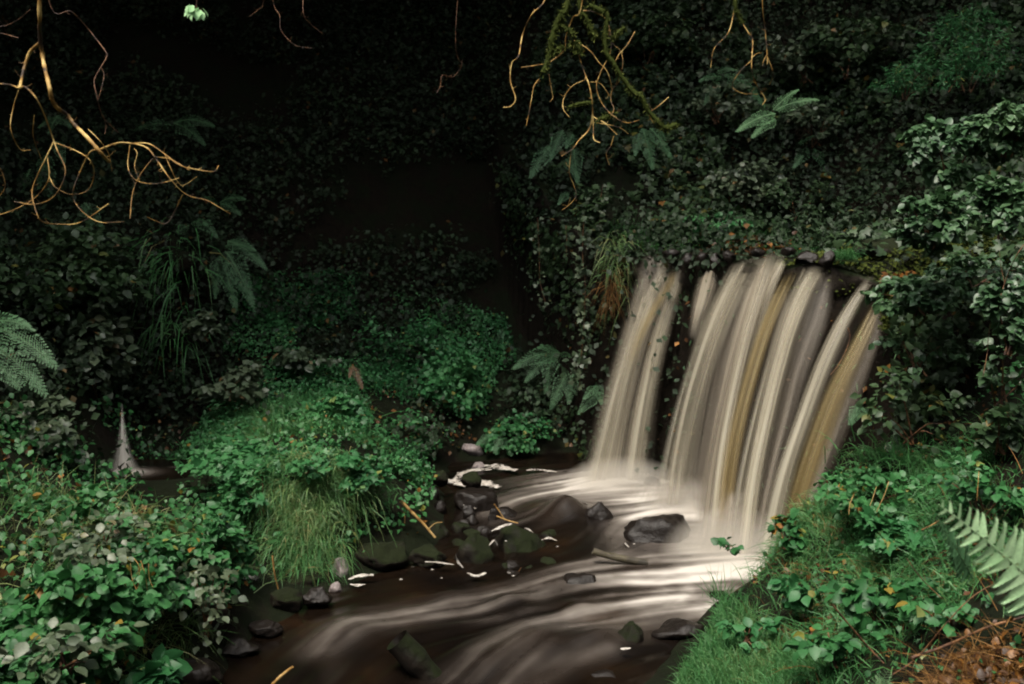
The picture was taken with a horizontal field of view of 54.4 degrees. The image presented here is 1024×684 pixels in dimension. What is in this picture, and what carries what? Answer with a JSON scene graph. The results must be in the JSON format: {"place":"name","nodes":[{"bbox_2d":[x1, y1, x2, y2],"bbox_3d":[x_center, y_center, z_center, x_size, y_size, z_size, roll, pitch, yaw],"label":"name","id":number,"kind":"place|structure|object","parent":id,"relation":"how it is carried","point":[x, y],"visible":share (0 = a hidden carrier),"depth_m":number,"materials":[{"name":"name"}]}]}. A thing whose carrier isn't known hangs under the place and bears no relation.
{"place":"outdoors","nodes":[
{"label":"outdoors","id":0,"kind":"place"},
{"bbox_2d":[0,0,229,224],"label":"bare bough","id":1,"kind":"object","parent":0,"point":[39,43],"visible":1,"depth_m":3.53,"materials":[{"name":"brown plant"}]},
{"bbox_2d":[113,459,197,479],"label":"water","id":2,"kind":"structure","parent":0,"point":[158,469],"depth_m":7.22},
{"bbox_2d":[215,452,779,683],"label":"water","id":3,"kind":"structure","parent":0,"point":[539,622],"depth_m":5.72,"materials":[{"name":"liquid"}]},
{"bbox_2d":[222,636,259,656],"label":"rock","id":4,"kind":"object","parent":3,"relation":"on","point":[242,647],"visible":0.98,"depth_m":5.07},
{"bbox_2d":[249,619,282,636],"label":"rock","id":5,"kind":"object","parent":3,"relation":"on","point":[267,628],"visible":1,"depth_m":5.25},
{"bbox_2d":[355,541,408,570],"bbox_3d":[-0.819,1.347,6.242,0.340,0.186,0.272,0,8,0],"label":"rock","id":6,"kind":"object","parent":3,"relation":"in","point":[384,556],"visible":1,"depth_m":6.16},
{"bbox_2d":[408,544,446,567],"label":"rock","id":7,"kind":"object","parent":3,"relation":"on","point":[419,556],"visible":0.97,"depth_m":6.20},
{"bbox_2d":[623,513,690,543],"bbox_3d":[0.999,1.343,6.747,0.501,0.366,0.368,0,8,0],"label":"rock","id":8,"kind":"object","parent":3,"relation":"in","point":[669,528],"visible":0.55,"depth_m":6.62,"materials":[{"name":"stone"}]},
{"bbox_2d":[0,0,1023,683],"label":"ground","id":9,"kind":"structure","parent":0,"point":[402,196],"depth_m":9.41,"materials":[{"name":"soil"}]},
{"bbox_2d":[0,312,58,397],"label":"fern","id":10,"kind":"object","parent":9,"relation":"on","point":[39,386],"visible":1,"depth_m":5.53,"materials":[{"name":"green plant"}]},
{"bbox_2d":[0,389,89,475],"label":"ivy bush","id":11,"kind":"object","parent":9,"relation":"on","point":[55,431],"visible":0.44,"depth_m":6.10,"materials":[{"name":"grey plant"}]},
{"bbox_2d":[0,622,95,683],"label":"bramble bush","id":12,"kind":"object","parent":9,"relation":"on","point":[8,674],"visible":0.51,"depth_m":3.75,"materials":[{"name":"green plant"}]},
{"bbox_2d":[9,481,137,563],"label":"bramble bush","id":13,"kind":"object","parent":9,"relation":"on","point":[94,491],"visible":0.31,"depth_m":5.03,"materials":[{"name":"green plant"}]},
{"bbox_2d":[0,617,148,683],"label":"bramble bush","id":14,"kind":"object","parent":9,"relation":"on","point":[77,647],"visible":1,"depth_m":3.47,"materials":[{"name":"grey plant"}]},
{"bbox_2d":[0,212,151,339],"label":"ivy bush","id":15,"kind":"object","parent":9,"relation":"on","point":[80,245],"visible":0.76,"depth_m":7.49,"materials":[{"name":"green plant"}]},
{"bbox_2d":[0,555,171,683],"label":"bramble bush","id":16,"kind":"object","parent":9,"relation":"on","point":[106,597],"visible":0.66,"depth_m":4.00,"materials":[{"name":"green plant"}]},
{"bbox_2d":[24,508,151,570],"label":"bramble bush","id":17,"kind":"object","parent":9,"relation":"on","point":[83,548],"visible":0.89,"depth_m":4.64,"materials":[{"name":"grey plant"}]},
{"bbox_2d":[52,296,144,415],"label":"ivy bush","id":18,"kind":"object","parent":9,"relation":"on","point":[110,337],"visible":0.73,"depth_m":7.58,"materials":[{"name":"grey plant"}]},
{"bbox_2d":[74,534,196,626],"bbox_3d":[-1.791,1.145,4.683,0.641,0.429,0.587,0,8,0],"label":"bramble bush","id":19,"kind":"object","parent":9,"relation":"on","point":[176,594],"visible":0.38,"depth_m":4.63,"materials":[{"name":"green plant"}]},
{"bbox_2d":[0,456,283,683],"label":"grass","id":20,"kind":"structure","parent":9,"relation":"on","point":[140,517],"depth_m":4.90,"materials":[{"name":"plant"}]},
{"bbox_2d":[115,643,192,683],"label":"bramble bush","id":21,"kind":"object","parent":9,"relation":"on","point":[164,666],"visible":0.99,"depth_m":4.21,"materials":[{"name":"green plant"}]},
{"bbox_2d":[110,217,237,359],"bbox_3d":[-2.970,-0.354,8.502,1.385,1.410,0.851,0,8,0],"label":"grass tussock","id":22,"kind":"object","parent":9,"relation":"on","point":[185,267],"depth_m":8.50,"materials":[{"name":"plant"}]},
{"bbox_2d":[132,291,223,413],"bbox_3d":[-2.811,0.173,8.353,0.932,1.210,0.697,0,8,0],"label":"grass tussock","id":23,"kind":"object","parent":9,"relation":"on","point":[171,331],"depth_m":8.39,"materials":[{"name":"plant"}]},
{"bbox_2d":[136,505,245,606],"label":"bramble bush","id":24,"kind":"object","parent":9,"relation":"on","point":[225,531],"visible":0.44,"depth_m":5.21,"materials":[{"name":"green plant"}]},
{"bbox_2d":[176,657,222,683],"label":"rock","id":25,"kind":"object","parent":9,"relation":"on","point":[204,670],"visible":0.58,"depth_m":4.64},
{"bbox_2d":[182,310,220,342],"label":"leafy shrub","id":26,"kind":"object","parent":9,"relation":"on","point":[203,323],"visible":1,"depth_m":8.24,"materials":[{"name":"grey plant"}]},
{"bbox_2d":[160,554,248,657],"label":"bramble bush","id":27,"kind":"object","parent":9,"relation":"on","point":[215,595],"visible":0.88,"depth_m":4.90,"materials":[{"name":"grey plant"}]},
{"bbox_2d":[0,390,438,682],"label":"leafy plants","id":28,"kind":"object","parent":9,"relation":"on","point":[20,447],"visible":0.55,"depth_m":5.99,"materials":[{"name":"green plant"}]},
{"bbox_2d":[195,500,260,585],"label":"bramble bush","id":29,"kind":"object","parent":9,"relation":"on","point":[250,551],"visible":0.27,"depth_m":5.62,"materials":[{"name":"green plant"}]},
{"bbox_2d":[192,359,268,407],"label":"leafy shrub","id":30,"kind":"object","parent":9,"relation":"on","point":[246,377],"visible":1,"depth_m":8.21,"materials":[{"name":"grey plant"}]},
{"bbox_2d":[209,238,267,312],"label":"fern","id":31,"kind":"object","parent":9,"relation":"on","point":[241,245],"visible":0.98,"depth_m":8.79,"materials":[{"name":"green plant"}]},
{"bbox_2d":[173,433,341,504],"bbox_3d":[-1.675,0.841,6.710,1.077,0.405,1.106,-1,8,-9],"label":"herb clump","id":32,"kind":"object","parent":9,"relation":"on","point":[223,455],"visible":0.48,"depth_m":6.51,"materials":[{"name":"green plant"}]},
{"bbox_2d":[151,381,398,457],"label":"grass","id":33,"kind":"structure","parent":9,"relation":"on","point":[274,428],"depth_m":7.67,"materials":[{"name":"plant"}]},
{"bbox_2d":[270,586,302,612],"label":"rock","id":34,"kind":"object","parent":9,"relation":"on","point":[288,599],"visible":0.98,"depth_m":5.54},
{"bbox_2d":[221,443,364,521],"bbox_3d":[-1.344,0.898,6.341,0.988,0.427,0.899,0,8,0],"label":"grass tussock","id":35,"kind":"object","parent":9,"relation":"on","point":[291,474],"depth_m":6.26,"materials":[{"name":"plant"}]},
{"bbox_2d":[269,346,342,373],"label":"leafy shrub","id":36,"kind":"object","parent":9,"relation":"on","point":[299,360],"visible":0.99,"depth_m":8.72,"materials":[{"name":"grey plant"}]},
{"bbox_2d":[224,439,403,586],"bbox_3d":[-1.260,1.190,6.237,1.223,1.082,1.068,0,8,0],"label":"grass tussock","id":37,"kind":"object","parent":9,"relation":"on","point":[296,522],"depth_m":6.12,"materials":[{"name":"plant"}]},
{"bbox_2d":[217,460,280,515],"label":"herb clump","id":38,"kind":"object","parent":37,"relation":"on","point":[237,492],"visible":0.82,"depth_m":6.12,"materials":[{"name":"green plant"}]},
{"bbox_2d":[285,448,333,484],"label":"herb clump","id":39,"kind":"object","parent":37,"relation":"on","point":[320,464],"visible":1,"depth_m":6.11,"materials":[{"name":"green plant"}]},
{"bbox_2d":[334,450,396,498],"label":"herb clump","id":40,"kind":"object","parent":37,"relation":"on","point":[355,463],"visible":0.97,"depth_m":6.26,"materials":[{"name":"green plant"}]},
{"bbox_2d":[285,388,374,431],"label":"herb clump","id":41,"kind":"object","parent":9,"relation":"on","point":[337,401],"visible":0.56,"depth_m":7.69,"materials":[{"name":"green plant"}]},
{"bbox_2d":[168,264,537,481],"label":"moss undergrowth","id":42,"kind":"object","parent":9,"relation":"on","point":[307,377],"visible":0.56,"depth_m":9.12,"materials":[{"name":"green plant"}]},
{"bbox_2d":[369,408,442,460],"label":"herb clump","id":43,"kind":"object","parent":9,"relation":"on","point":[416,422],"visible":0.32,"depth_m":8.21,"materials":[{"name":"green plant"}]},
{"bbox_2d":[350,313,471,377],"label":"herb clump","id":44,"kind":"object","parent":9,"relation":"on","point":[426,340],"visible":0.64,"depth_m":9.36,"materials":[{"name":"green plant"}]},
{"bbox_2d":[387,630,441,679],"bbox_3d":[-0.441,1.600,4.884,0.343,0.375,0.134,0,8,0],"label":"rock","id":45,"kind":"object","parent":9,"relation":"on","point":[407,650],"visible":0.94,"depth_m":4.83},
{"bbox_2d":[403,339,487,420],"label":"herb clump","id":46,"kind":"object","parent":9,"relation":"on","point":[451,380],"visible":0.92,"depth_m":8.89,"materials":[{"name":"green plant"}]},
{"bbox_2d":[454,532,493,563],"bbox_3d":[-0.234,1.379,6.329,0.232,0.318,0.192,-5,9,-31],"label":"rock","id":47,"kind":"object","parent":9,"relation":"on","point":[474,548],"visible":0.62,"depth_m":6.27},
{"bbox_2d":[454,487,497,511],"bbox_3d":[-0.264,1.207,7.334,0.329,0.250,0.263,0,8,0],"label":"rock","id":48,"kind":"object","parent":9,"relation":"on","point":[482,499],"visible":0.69,"depth_m":7.24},
{"bbox_2d":[0,293,1022,680],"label":"leaf litter","id":49,"kind":"object","parent":9,"relation":"on","point":[4,573],"visible":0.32,"depth_m":5.79,"materials":[{"name":"plant"}]},
{"bbox_2d":[0,0,1023,493],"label":"hillside undergrowth","id":50,"kind":"object","parent":9,"relation":"on","point":[662,222],"visible":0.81,"depth_m":9.70,"materials":[{"name":"green plant"}]},
{"bbox_2d":[756,20,849,84],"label":"leafy shrub","id":51,"kind":"object","parent":50,"relation":"on","point":[786,54],"visible":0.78,"depth_m":9.71,"materials":[{"name":"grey plant"}]},
{"bbox_2d":[493,524,545,552],"bbox_3d":[0.034,1.378,6.550,0.389,0.373,0.311,0,8,0],"label":"rock","id":52,"kind":"object","parent":9,"relation":"on","point":[516,538],"visible":0.48,"depth_m":6.49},
{"bbox_2d":[478,408,561,454],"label":"herb clump","id":53,"kind":"object","parent":9,"relation":"on","point":[526,446],"visible":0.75,"depth_m":8.75,"materials":[{"name":"green plant"}]},
{"bbox_2d":[511,344,570,393],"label":"fern","id":54,"kind":"object","parent":9,"relation":"on","point":[551,357],"visible":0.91,"depth_m":9.10,"materials":[{"name":"green plant"}]},
{"bbox_2d":[488,164,632,463],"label":"ivy undergrowth","id":55,"kind":"object","parent":9,"relation":"on","point":[554,260],"visible":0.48,"depth_m":9.19,"materials":[{"name":"green plant"}]},
{"bbox_2d":[569,183,618,236],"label":"leafy shrub","id":56,"kind":"object","parent":9,"relation":"on","point":[593,217],"visible":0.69,"depth_m":8.87,"materials":[{"name":"green plant"}]},
{"bbox_2d":[589,255,635,334],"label":"grass tussock","id":57,"kind":"object","parent":9,"relation":"on","point":[609,294],"depth_m":8.20,"materials":[{"name":"plant"}]},
{"bbox_2d":[593,0,711,71],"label":"leafy shrub","id":58,"kind":"object","parent":9,"relation":"on","point":[640,39],"visible":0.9,"depth_m":10.39,"materials":[{"name":"green plant"}]},
{"bbox_2d":[651,618,703,639],"bbox_3d":[0.874,1.557,5.312,0.286,0.164,0.229,0,8,0],"label":"rock","id":59,"kind":"object","parent":9,"relation":"on","point":[677,628],"visible":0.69,"depth_m":5.23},
{"bbox_2d":[606,181,832,255],"bbox_3d":[1.845,-1.034,8.940,2.277,0.894,1.416,0,8,0],"label":"ivy","id":60,"kind":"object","parent":9,"relation":"on","point":[656,245],"depth_m":8.95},
{"bbox_2d":[668,262,810,553],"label":"waterfall","id":61,"kind":"structure","parent":9,"relation":"on","point":[746,309],"depth_m":6.72,"materials":[{"name":"white liquid"}]},
{"bbox_2d":[696,154,792,208],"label":"leafy shrub","id":62,"kind":"object","parent":9,"relation":"on","point":[750,175],"visible":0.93,"depth_m":9.16,"materials":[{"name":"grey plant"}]},
{"bbox_2d":[714,616,782,655],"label":"bramble bush","id":63,"kind":"object","parent":9,"relation":"on","point":[752,633],"visible":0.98,"depth_m":4.75,"materials":[{"name":"green plant"}]},
{"bbox_2d":[667,582,874,683],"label":"grass","id":64,"kind":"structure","parent":9,"relation":"on","point":[702,662],"depth_m":4.62,"materials":[{"name":"plant"}]},
{"bbox_2d":[528,0,1023,266],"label":"ivy undergrowth","id":65,"kind":"object","parent":9,"relation":"on","point":[1006,248],"visible":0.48,"depth_m":9.64,"materials":[{"name":"green plant"}]},
{"bbox_2d":[766,509,808,555],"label":"bramble bush","id":66,"kind":"object","parent":9,"relation":"on","point":[794,540],"visible":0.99,"depth_m":5.57,"materials":[{"name":"green plant"}]},
{"bbox_2d":[767,573,828,613],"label":"bramble bush","id":67,"kind":"object","parent":9,"relation":"on","point":[797,595],"visible":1,"depth_m":4.86,"materials":[{"name":"green plant"}]},
{"bbox_2d":[762,169,836,224],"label":"leafy shrub","id":68,"kind":"object","parent":9,"relation":"on","point":[786,195],"visible":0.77,"depth_m":9.01,"materials":[{"name":"green plant"}]},
{"bbox_2d":[792,354,808,412],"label":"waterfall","id":69,"kind":"object","parent":9,"relation":"on","point":[800,388],"visible":0.85,"depth_m":6.82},
{"bbox_2d":[782,619,891,668],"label":"bramble bush","id":70,"kind":"object","parent":9,"relation":"on","point":[828,648],"visible":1,"depth_m":3.98,"materials":[{"name":"green plant"}]},
{"bbox_2d":[791,13,916,83],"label":"leafy shrub","id":71,"kind":"object","parent":9,"relation":"on","point":[873,27],"visible":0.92,"depth_m":9.46,"materials":[{"name":"green plant"}]},
{"bbox_2d":[813,462,923,520],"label":"bramble bush","id":72,"kind":"object","parent":9,"relation":"on","point":[859,499],"visible":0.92,"depth_m":5.27,"materials":[{"name":"green plant"}]},
{"bbox_2d":[722,393,1023,683],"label":"grass","id":73,"kind":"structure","parent":9,"relation":"on","point":[872,556],"depth_m":4.99,"materials":[{"name":"plant"}]},
{"bbox_2d":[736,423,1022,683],"bbox_3d":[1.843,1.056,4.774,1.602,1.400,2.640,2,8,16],"label":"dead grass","id":74,"kind":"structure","parent":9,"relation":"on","point":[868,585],"depth_m":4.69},
{"bbox_2d":[819,414,946,500],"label":"grass tussock","id":75,"kind":"object","parent":9,"relation":"on","point":[887,461],"depth_m":5.49,"materials":[{"name":"plant"}]},
{"bbox_2d":[824,567,943,636],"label":"bramble bush","id":76,"kind":"object","parent":9,"relation":"on","point":[888,596],"visible":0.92,"depth_m":4.19,"materials":[{"name":"green plant"}]},
{"bbox_2d":[852,238,917,260],"bbox_3d":[2.561,-0.581,6.874,0.503,0.272,0.417,2,8,12],"label":"rock","id":77,"kind":"object","parent":9,"relation":"on","point":[890,245],"visible":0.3,"depth_m":6.72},
{"bbox_2d":[763,360,1023,683],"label":"leafy plants","id":78,"kind":"object","parent":9,"relation":"on","point":[1017,637],"visible":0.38,"depth_m":4.65,"materials":[{"name":"green plant"}]},
{"bbox_2d":[849,358,975,453],"bbox_3d":[2.139,0.326,5.394,0.607,0.481,0.515,0,8,0],"label":"glossy bush","id":79,"kind":"object","parent":78,"relation":"on","point":[935,402],"visible":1,"depth_m":5.37,"materials":[{"name":"green plant"}]},
{"bbox_2d":[853,504,936,555],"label":"ivy bush","id":80,"kind":"object","parent":9,"relation":"on","point":[868,525],"visible":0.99,"depth_m":4.84,"materials":[{"name":"green plant"}]},
{"bbox_2d":[774,234,1023,302],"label":"moss undergrowth","id":81,"kind":"object","parent":9,"relation":"on","point":[928,261],"visible":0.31,"depth_m":6.54,"materials":[{"name":"plant"}]},
{"bbox_2d":[867,57,946,101],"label":"gorse bush","id":82,"kind":"object","parent":9,"relation":"on","point":[899,83],"visible":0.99,"depth_m":8.50,"materials":[{"name":"green plant"}]},
{"bbox_2d":[860,273,964,317],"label":"glossy bush","id":83,"kind":"object","parent":9,"relation":"on","point":[908,290],"visible":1,"depth_m":5.37,"materials":[{"name":"green plant"}]},
{"bbox_2d":[868,315,970,376],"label":"glossy bush","id":84,"kind":"object","parent":9,"relation":"on","point":[895,344],"visible":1,"depth_m":5.58,"materials":[{"name":"green plant"}]},
{"bbox_2d":[888,185,980,259],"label":"glossy bush","id":85,"kind":"object","parent":9,"relation":"on","point":[944,228],"visible":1,"depth_m":4.89,"materials":[{"name":"green plant"}]},
{"bbox_2d":[895,578,978,636],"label":"bramble bush","id":86,"kind":"object","parent":9,"relation":"on","point":[923,614],"visible":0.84,"depth_m":3.73,"materials":[{"name":"green plant"}]},
{"bbox_2d":[885,277,990,450],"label":"ivy undergrowth","id":87,"kind":"object","parent":9,"relation":"on","point":[941,377],"visible":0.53,"depth_m":5.88,"materials":[{"name":"green plant"}]},
{"bbox_2d":[895,113,1007,187],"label":"glossy bush","id":88,"kind":"object","parent":9,"relation":"on","point":[927,139],"visible":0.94,"depth_m":5.05,"materials":[{"name":"green plant"}]},
{"bbox_2d":[936,516,972,582],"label":"fern","id":89,"kind":"object","parent":9,"relation":"on","point":[958,555],"visible":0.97,"depth_m":2.55,"materials":[{"name":"green plant"}]},
{"bbox_2d":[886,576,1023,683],"bbox_3d":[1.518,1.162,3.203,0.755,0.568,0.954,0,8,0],"label":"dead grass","id":90,"kind":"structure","parent":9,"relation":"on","point":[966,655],"depth_m":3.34,"materials":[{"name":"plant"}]},
{"bbox_2d":[917,447,1023,526],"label":"bramble bush","id":91,"kind":"object","parent":9,"relation":"on","point":[986,489],"visible":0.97,"depth_m":4.52,"materials":[{"name":"green plant"}]},
{"bbox_2d":[922,617,1023,683],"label":"leaf litter","id":92,"kind":"object","parent":9,"relation":"on","point":[979,672],"visible":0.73,"depth_m":3.27,"materials":[{"name":"plant"}]},
{"bbox_2d":[923,250,1023,301],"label":"glossy bush","id":93,"kind":"object","parent":9,"relation":"on","point":[956,275],"visible":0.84,"depth_m":5.56,"materials":[{"name":"green plant"}]},
{"bbox_2d":[938,499,1023,620],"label":"fern","id":94,"kind":"object","parent":9,"relation":"on","point":[1011,577],"visible":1,"depth_m":2.00,"materials":[{"name":"green plant"}]},
{"bbox_2d":[964,170,1023,239],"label":"glossy bush","id":95,"kind":"object","parent":9,"relation":"on","point":[989,195],"visible":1,"depth_m":4.84,"materials":[{"name":"green plant"}]},
{"bbox_2d":[968,334,1023,406],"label":"glossy bush","id":96,"kind":"object","parent":9,"relation":"on","point":[990,376],"visible":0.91,"depth_m":4.97,"materials":[{"name":"green plant"}]},
{"bbox_2d":[970,280,1023,355],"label":"glossy bush","id":97,"kind":"object","parent":9,"relation":"on","point":[988,299],"visible":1,"depth_m":4.59,"materials":[{"name":"green plant"}]},
{"bbox_2d":[970,401,1023,454],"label":"glossy bush","id":98,"kind":"object","parent":9,"relation":"on","point":[985,436],"visible":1,"depth_m":4.75,"materials":[{"name":"green plant"}]},
{"bbox_2d":[973,98,1023,161],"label":"glossy bush","id":99,"kind":"object","parent":9,"relation":"on","point":[1008,117],"visible":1,"depth_m":4.87,"materials":[{"name":"green plant"}]},
{"bbox_2d":[507,154,1023,300],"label":"cliff","id":100,"kind":"structure","parent":0,"point":[792,275],"depth_m":7.33,"materials":[{"name":"stone"}]},
{"bbox_2d":[568,213,592,390],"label":"ivy vine","id":101,"kind":"object","parent":100,"relation":"hanging from","point":[580,357],"visible":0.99,"depth_m":8.39,"materials":[{"name":"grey plant"}]},
{"bbox_2d":[503,0,680,209],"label":"bare bough","id":102,"kind":"object","parent":100,"relation":"on","point":[575,45],"visible":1,"depth_m":6.01,"materials":[{"name":"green plant"}]},
{"bbox_2d":[586,220,647,340],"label":"grass tussock","id":103,"kind":"object","parent":100,"relation":"on","point":[616,267],"depth_m":8.26,"materials":[{"name":"plant"}]},
{"bbox_2d":[593,275,673,480],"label":"waterfall","id":104,"kind":"structure","parent":100,"relation":"attached to","point":[620,429],"depth_m":7.91,"materials":[{"name":"white liquid"}]},
{"bbox_2d":[688,82,753,123],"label":"leafy shrub","id":105,"kind":"object","parent":100,"relation":"on","point":[733,108],"visible":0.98,"depth_m":9.55,"materials":[{"name":"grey plant"}]},
{"bbox_2d":[735,89,818,137],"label":"fern","id":106,"kind":"object","parent":100,"relation":"attached to","point":[762,124],"visible":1,"depth_m":9.42,"materials":[{"name":"green plant"}]},
{"bbox_2d":[762,302,853,555],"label":"waterfall","id":107,"kind":"structure","parent":100,"relation":"attached to","point":[774,504],"depth_m":6.25,"materials":[{"name":"liquid"}]},
{"bbox_2d":[784,101,843,147],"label":"leafy shrub","id":108,"kind":"object","parent":100,"relation":"on","point":[796,118],"visible":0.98,"depth_m":9.30,"materials":[{"name":"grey plant"}]},
{"bbox_2d":[907,0,1023,92],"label":"gorse bush","id":109,"kind":"object","parent":100,"relation":"on","point":[976,66],"visible":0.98,"depth_m":8.29,"materials":[{"name":"green plant"}]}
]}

